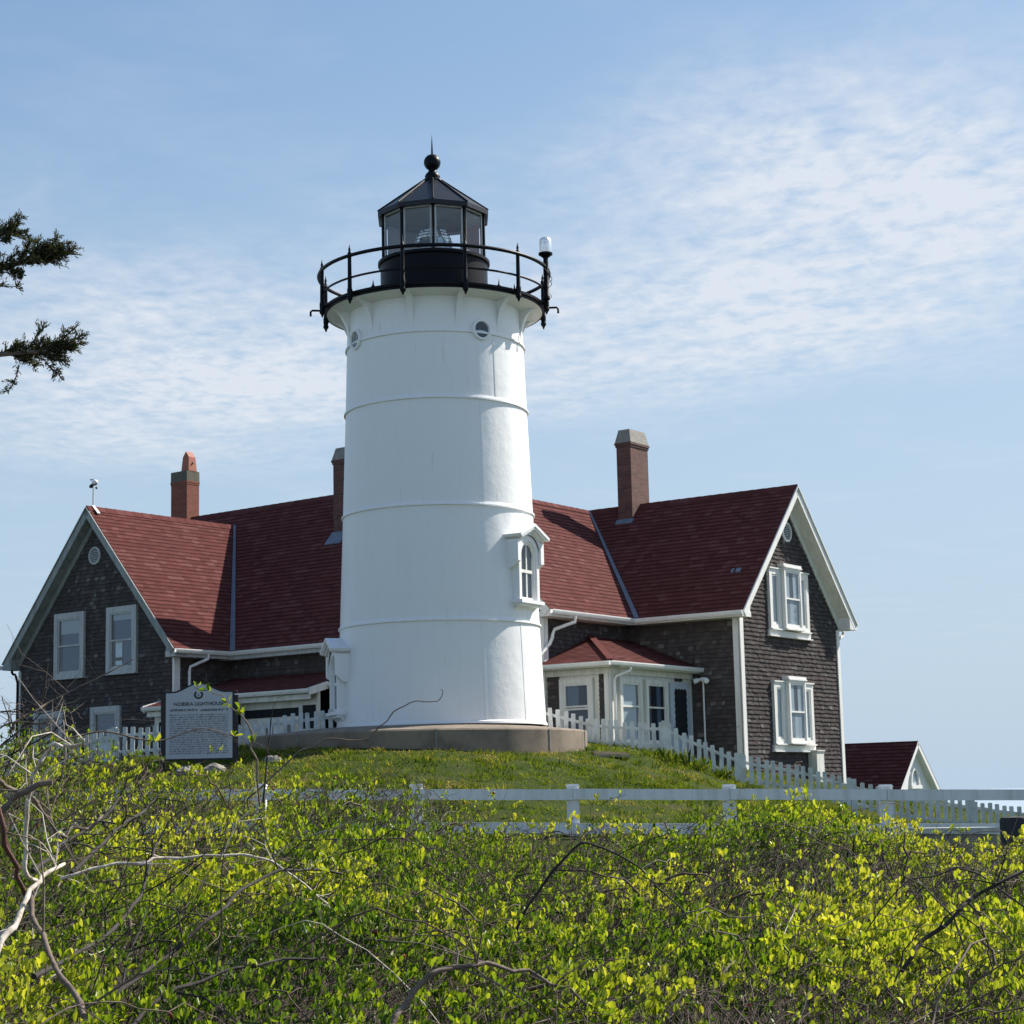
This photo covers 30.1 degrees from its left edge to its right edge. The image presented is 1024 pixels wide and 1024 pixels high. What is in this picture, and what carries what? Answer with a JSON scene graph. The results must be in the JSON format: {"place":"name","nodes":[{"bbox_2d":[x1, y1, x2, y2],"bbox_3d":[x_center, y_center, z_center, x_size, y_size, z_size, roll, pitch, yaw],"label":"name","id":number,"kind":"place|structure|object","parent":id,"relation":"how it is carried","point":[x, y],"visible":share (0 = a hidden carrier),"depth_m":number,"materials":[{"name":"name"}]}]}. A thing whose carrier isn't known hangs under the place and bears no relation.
{"place":"outdoors","nodes":[
{"label":"outdoors","id":0,"kind":"place"},
{"bbox_2d":[0,739,1023,1023],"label":"ground","id":1,"kind":"structure","parent":0,"point":[556,804],"depth_m":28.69,"materials":[{"name":"green plant"}]},
{"bbox_2d":[0,210,89,394],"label":"cedar tree","id":2,"kind":"object","parent":1,"relation":"on","point":[43,252],"visible":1,"depth_m":13.89,"materials":[{"name":"green plant"}]},
{"bbox_2d":[0,709,332,776],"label":"picket fence","id":3,"kind":"object","parent":1,"relation":"on","point":[147,750],"visible":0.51,"depth_m":37.37,"materials":[{"name":"white wood"}]},
{"bbox_2d":[0,447,344,765],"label":"gabled house","id":4,"kind":"structure","parent":1,"relation":"on","point":[245,603],"depth_m":49.49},
{"bbox_2d":[33,710,64,763],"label":"window","id":5,"kind":"structure","parent":4,"relation":"in","point":[55,716],"depth_m":50.19,"materials":[{"name":"white glass"}]},
{"bbox_2d":[51,611,85,680],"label":"window","id":6,"kind":"structure","parent":4,"relation":"in","point":[69,628],"depth_m":49.98,"materials":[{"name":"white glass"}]},
{"bbox_2d":[89,479,99,513],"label":"weather station","id":7,"kind":"object","parent":4,"relation":"attached to","point":[94,483],"visible":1,"depth_m":49.91,"materials":[{"name":"white metal"}]},
{"bbox_2d":[89,705,121,763],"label":"window","id":8,"kind":"structure","parent":4,"relation":"in","point":[104,713],"depth_m":48.78,"materials":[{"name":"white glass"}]},
{"bbox_2d":[104,604,138,675],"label":"window","id":9,"kind":"structure","parent":4,"relation":"in","point":[125,630],"depth_m":48.72,"materials":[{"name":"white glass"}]},
{"bbox_2d":[264,720,275,734],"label":"window","id":10,"kind":"structure","parent":4,"relation":"in","point":[265,722],"depth_m":45.43,"materials":[{"name":"grey glass"}]},
{"bbox_2d":[280,719,296,732],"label":"window","id":11,"kind":"structure","parent":4,"relation":"in","point":[288,725],"depth_m":45.06,"materials":[{"name":"grey glass"}]},
{"bbox_2d":[174,765,197,776],"bbox_3d":[-5.621,4.506,32.912,0.455,0.264,0.347,-1,-9,0],"label":"boulder","id":12,"kind":"object","parent":1,"relation":"on","point":[186,768],"visible":0.37,"depth_m":32.80,"materials":[{"name":"stone"}]},
{"bbox_2d":[161,683,237,772],"bbox_3d":[-5.550,4.023,33.845,1.365,1.983,0.104,-1,-9,0],"label":"information sign","id":13,"kind":"object","parent":1,"relation":"on","point":[188,708],"visible":0.98,"depth_m":33.84,"materials":[{"name":"grey metal"}]},
{"bbox_2d":[203,763,226,773],"bbox_3d":[-5.130,4.458,32.931,0.404,0.256,0.312,-1,-9,0],"label":"boulder","id":14,"kind":"object","parent":1,"relation":"on","point":[212,766],"visible":0.56,"depth_m":32.81,"materials":[{"name":"stone"}]},
{"bbox_2d":[264,755,281,762],"bbox_3d":[-4.207,4.374,33.536,0.331,0.185,0.267,-1,-9,0],"label":"boulder","id":15,"kind":"object","parent":1,"relation":"on","point":[275,757],"visible":0.6,"depth_m":33.46,"materials":[{"name":"stone"}]},
{"bbox_2d":[252,724,587,752],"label":"concrete platform","id":16,"kind":"structure","parent":1,"relation":"on","point":[505,737],"depth_m":35.00,"materials":[{"name":"concrete"}]},
{"bbox_2d":[310,138,558,727],"bbox_3d":[-1.521,-1.793,38.705,5.072,12.290,4.794,-1,-9,0],"label":"lighthouse","id":17,"kind":"object","parent":16,"relation":"on","point":[442,555],"visible":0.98,"depth_m":36.95,"materials":[{"name":"paint"}]},
{"bbox_2d":[320,638,350,722],"bbox_3d":[-3.352,3.326,37.352,0.620,1.708,1.136,1,-9,-17],"label":"window","id":18,"kind":"structure","parent":17,"relation":"in","point":[335,650],"depth_m":36.96,"materials":[{"name":"paint"}]},
{"bbox_2d":[503,524,549,611],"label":"window","id":19,"kind":"structure","parent":17,"relation":"in","point":[525,557],"depth_m":37.18,"materials":[{"name":"paint"}]},
{"bbox_2d":[538,237,551,299],"bbox_3d":[0.684,-4.928,38.537,0.283,1.300,0.290,-1,-9,0],"label":"beacon lamp","id":20,"kind":"object","parent":17,"relation":"attached to","point":[545,253],"visible":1,"depth_m":38.49,"materials":[{"name":"glass"}]},
{"bbox_2d":[0,706,1023,1023],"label":"thicket","id":21,"kind":"object","parent":1,"relation":"on","point":[842,950],"visible":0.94,"depth_m":5.76,"materials":[{"name":"green plant"}]},
{"bbox_2d":[0,806,27,903],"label":"bare branch","id":22,"kind":"object","parent":21,"relation":"attached to","point":[7,850],"visible":0.9,"depth_m":4.33,"materials":[{"name":"red plant"}]},
{"bbox_2d":[0,688,34,815],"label":"bare branch","id":23,"kind":"object","parent":21,"relation":"on","point":[19,740],"visible":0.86,"depth_m":5.96,"materials":[{"name":"grey plant"}]},
{"bbox_2d":[0,696,50,775],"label":"bare branch","id":24,"kind":"object","parent":21,"relation":"on","point":[4,772],"visible":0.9,"depth_m":5.96,"materials":[{"name":"grey plant"}]},
{"bbox_2d":[0,681,85,756],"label":"bare branch","id":25,"kind":"object","parent":24,"relation":"on","point":[44,736],"visible":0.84,"depth_m":5.96,"materials":[{"name":"grey plant"}]},
{"bbox_2d":[0,639,78,736],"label":"bare branch","id":26,"kind":"object","parent":25,"relation":"attached to","point":[30,705],"visible":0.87,"depth_m":5.98,"materials":[{"name":"grey plant"}]},
{"bbox_2d":[0,677,284,769],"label":"bare branch","id":27,"kind":"object","parent":25,"relation":"attached to","point":[156,739],"visible":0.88,"depth_m":5.99,"materials":[{"name":"grey plant"}]},
{"bbox_2d":[0,779,52,813],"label":"bare branch","id":28,"kind":"object","parent":21,"relation":"on","point":[13,798],"visible":1,"depth_m":4.45,"materials":[{"name":"grey plant"}]},
{"bbox_2d":[0,799,77,965],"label":"bare branch","id":29,"kind":"object","parent":21,"relation":"attached to","point":[7,933],"visible":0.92,"depth_m":4.38,"materials":[{"name":"grey plant"}]},
{"bbox_2d":[0,675,84,882],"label":"bare branch","id":30,"kind":"object","parent":21,"relation":"on","point":[26,823],"visible":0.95,"depth_m":4.72,"materials":[{"name":"brown plant"}]},
{"bbox_2d":[1,640,92,765],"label":"bare branch","id":31,"kind":"object","parent":21,"relation":"on","point":[39,712],"visible":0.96,"depth_m":5.99,"materials":[{"name":"grey plant"}]},
{"bbox_2d":[7,625,133,742],"bbox_3d":[-1.393,0.534,6.010,0.400,0.388,0.279,1,-9,-13],"label":"bare branch","id":32,"kind":"object","parent":31,"relation":"attached to","point":[27,714],"visible":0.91,"depth_m":6.11,"materials":[{"name":"grey plant"}]},
{"bbox_2d":[0,736,145,896],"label":"bare branch","id":33,"kind":"object","parent":21,"relation":"on","point":[34,799],"visible":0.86,"depth_m":4.95,"materials":[{"name":"grey plant"}]},
{"bbox_2d":[0,673,153,758],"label":"bare branch","id":34,"kind":"object","parent":21,"relation":"on","point":[48,726],"visible":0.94,"depth_m":5.96,"materials":[{"name":"grey plant"}]},
{"bbox_2d":[0,658,94,728],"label":"bare branch","id":35,"kind":"object","parent":34,"relation":"on","point":[23,722],"visible":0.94,"depth_m":5.97,"materials":[{"name":"grey plant"}]},
{"bbox_2d":[0,830,178,1018],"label":"bare branch","id":36,"kind":"object","parent":21,"relation":"on","point":[66,983],"visible":0.92,"depth_m":4.24,"materials":[{"name":"grey plant"}]},
{"bbox_2d":[30,743,177,873],"bbox_3d":[-1.203,0.844,5.518,0.243,0.369,0.770,-3,-9,9],"label":"bare branch","id":37,"kind":"object","parent":21,"relation":"attached to","point":[54,848],"visible":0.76,"depth_m":5.52,"materials":[{"name":"brown plant"}]},
{"bbox_2d":[29,778,196,873],"bbox_3d":[-1.146,0.918,5.615,0.368,0.270,0.699,-8,-11,36],"label":"bare branch","id":38,"kind":"object","parent":21,"relation":"attached to","point":[101,842],"visible":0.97,"depth_m":5.60,"materials":[{"name":"brown plant"}]},
{"bbox_2d":[31,801,243,1023],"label":"bare branch","id":39,"kind":"object","parent":21,"relation":"attached to","point":[108,931],"visible":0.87,"depth_m":4.97,"materials":[{"name":"grey plant"}]},
{"bbox_2d":[60,763,362,909],"bbox_3d":[-0.814,0.908,5.239,0.811,0.428,0.185,-1,-9,-4],"label":"bare branch","id":40,"kind":"object","parent":21,"relation":"attached to","point":[159,858],"visible":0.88,"depth_m":5.22,"materials":[{"name":"grey plant"}]},
{"bbox_2d":[77,810,364,1023],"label":"bare branch","id":41,"kind":"object","parent":21,"relation":"attached to","point":[185,937],"visible":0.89,"depth_m":4.72,"materials":[{"name":"grey plant"}]},
{"bbox_2d":[193,674,260,805],"bbox_3d":[-0.937,0.741,6.256,0.224,0.449,0.067,-1,-9,0],"label":"bare branch","id":42,"kind":"object","parent":21,"relation":"attached to","point":[239,711],"visible":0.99,"depth_m":6.27,"materials":[{"name":"brown plant"}]},
{"bbox_2d":[131,835,390,1023],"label":"bare branch","id":43,"kind":"object","parent":21,"relation":"attached to","point":[140,1016],"visible":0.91,"depth_m":4.34,"materials":[{"name":"grey plant"}]},
{"bbox_2d":[262,687,298,802],"bbox_3d":[-0.771,0.773,6.342,0.125,0.382,0.071,0,-9,-6],"label":"bare branch","id":44,"kind":"object","parent":21,"relation":"on","point":[266,771],"visible":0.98,"depth_m":6.35,"materials":[{"name":"brown plant"}]},
{"bbox_2d":[247,689,442,807],"bbox_3d":[-0.547,0.775,6.254,0.650,0.374,0.026,-1,-9,0],"label":"bare branch","id":45,"kind":"object","parent":21,"relation":"in","point":[285,764],"visible":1,"depth_m":6.26,"materials":[{"name":"brown plant"}]},
{"bbox_2d":[376,849,575,1023],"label":"bare branch","id":46,"kind":"object","parent":21,"relation":"on","point":[404,1006],"visible":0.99,"depth_m":4.15,"materials":[{"name":"grey plant"}]},
{"bbox_2d":[507,807,741,977],"bbox_3d":[0.293,1.043,5.159,0.647,0.482,0.207,-3,-9,11],"label":"bare branch","id":47,"kind":"object","parent":21,"relation":"in","point":[647,876],"visible":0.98,"depth_m":5.20,"materials":[{"name":"brown plant"}]},
{"bbox_2d":[893,812,1023,1020],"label":"bare branch","id":48,"kind":"object","parent":21,"relation":"in","point":[947,920],"visible":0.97,"depth_m":4.80,"materials":[{"name":"brown plant"}]},
{"bbox_2d":[6,784,1023,842],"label":"rail fence","id":49,"kind":"object","parent":1,"relation":"on","point":[572,794],"visible":0.45,"depth_m":25.67,"materials":[{"name":"white wood"}]},
{"bbox_2d":[593,751,629,757],"bbox_3d":[1.899,4.641,36.515,0.695,0.150,0.560,-1,-9,0],"label":"timber step","id":50,"kind":"object","parent":1,"relation":"on","point":[602,753],"visible":0.93,"depth_m":36.42,"materials":[{"name":"beige wood"}]},
{"bbox_2d":[646,747,684,759],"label":"weed clump","id":51,"kind":"object","parent":1,"relation":"on","point":[661,753],"visible":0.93,"depth_m":37.64,"materials":[{"name":"green plant"}]},
{"bbox_2d":[666,749,700,765],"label":"weed clump","id":52,"kind":"object","parent":1,"relation":"on","point":[683,757],"visible":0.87,"depth_m":37.56,"materials":[{"name":"green plant"}]},
{"bbox_2d":[532,429,857,784],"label":"shingled house","id":53,"kind":"structure","parent":1,"relation":"on","point":[718,621],"depth_m":46.94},
{"bbox_2d":[559,677,595,739],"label":"window","id":54,"kind":"structure","parent":53,"relation":"in","point":[577,695],"depth_m":43.53,"materials":[{"name":"white glass"}]},
{"bbox_2d":[617,677,644,746],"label":"window","id":55,"kind":"structure","parent":53,"relation":"in","point":[629,690],"depth_m":43.72,"materials":[{"name":"white glass"}]},
{"bbox_2d":[643,680,668,747],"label":"window","id":56,"kind":"structure","parent":53,"relation":"in","point":[655,693],"depth_m":44.63,"materials":[{"name":"white glass"}]},
{"bbox_2d":[668,682,690,753],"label":"door","id":57,"kind":"structure","parent":53,"relation":"in","point":[679,693],"depth_m":45.52,"materials":[{"name":"white wood"}]},
{"bbox_2d":[766,566,784,630],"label":"window","id":58,"kind":"structure","parent":53,"relation":"in","point":[774,600],"depth_m":47.15,"materials":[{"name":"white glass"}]},
{"bbox_2d":[770,680,789,744],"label":"window","id":59,"kind":"structure","parent":53,"relation":"in","point":[780,737],"depth_m":46.73,"materials":[{"name":"white glass"}]},
{"bbox_2d":[777,566,804,631],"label":"window","id":60,"kind":"structure","parent":53,"relation":"in","point":[791,592],"depth_m":47.71,"materials":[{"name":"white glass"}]},
{"bbox_2d":[782,678,809,744],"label":"window","id":61,"kind":"structure","parent":53,"relation":"in","point":[796,702],"depth_m":47.30,"materials":[{"name":"white glass"}]},
{"bbox_2d":[797,572,811,633],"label":"window","id":62,"kind":"structure","parent":53,"relation":"in","point":[804,576],"depth_m":48.48,"materials":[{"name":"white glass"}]},
{"bbox_2d":[802,683,816,745],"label":"window","id":63,"kind":"structure","parent":53,"relation":"in","point":[809,686],"depth_m":48.05,"materials":[{"name":"white glass"}]},
{"bbox_2d":[684,756,711,770],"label":"weed clump","id":64,"kind":"object","parent":1,"relation":"on","point":[703,765],"visible":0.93,"depth_m":37.60,"materials":[{"name":"green plant"}]},
{"bbox_2d":[712,767,736,780],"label":"weed clump","id":65,"kind":"object","parent":1,"relation":"on","point":[719,773],"visible":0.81,"depth_m":37.56,"materials":[{"name":"green plant"}]},
{"bbox_2d":[544,706,1023,823],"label":"picket fence","id":66,"kind":"object","parent":1,"relation":"on","point":[971,808],"visible":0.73,"depth_m":38.52,"materials":[{"name":"white wood"}]},
{"bbox_2d":[845,741,942,800],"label":"outbuilding","id":67,"kind":"structure","parent":1,"relation":"on","point":[902,765],"depth_m":57.64,"materials":[{"name":"red"}]},
{"bbox_2d":[909,768,922,788],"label":"window","id":68,"kind":"structure","parent":67,"relation":"in","point":[914,776],"depth_m":57.48,"materials":[{"name":"white glass"}]},
{"bbox_2d":[999,816,1023,906],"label":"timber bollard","id":69,"kind":"object","parent":1,"relation":"on","point":[1007,824],"visible":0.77,"depth_m":17.63,"materials":[{"name":"black wood"}]},
{"bbox_2d":[0,0,1023,788],"label":"sky","id":70,"kind":"structure","parent":0,"point":[786,236],"materials":[{"name":"blue"}]},
{"bbox_2d":[907,827,998,892],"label":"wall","id":71,"kind":"structure","parent":0,"point":[993,839],"depth_m":19.66,"materials":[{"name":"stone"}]},
{"bbox_2d":[948,788,1023,812],"bbox_3d":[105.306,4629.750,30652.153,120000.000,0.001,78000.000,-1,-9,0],"label":"sea","id":72,"kind":"structure","parent":0,"point":[1013,803],"depth_m":1448.80,"materials":[{"name":"blue"}]}
]}

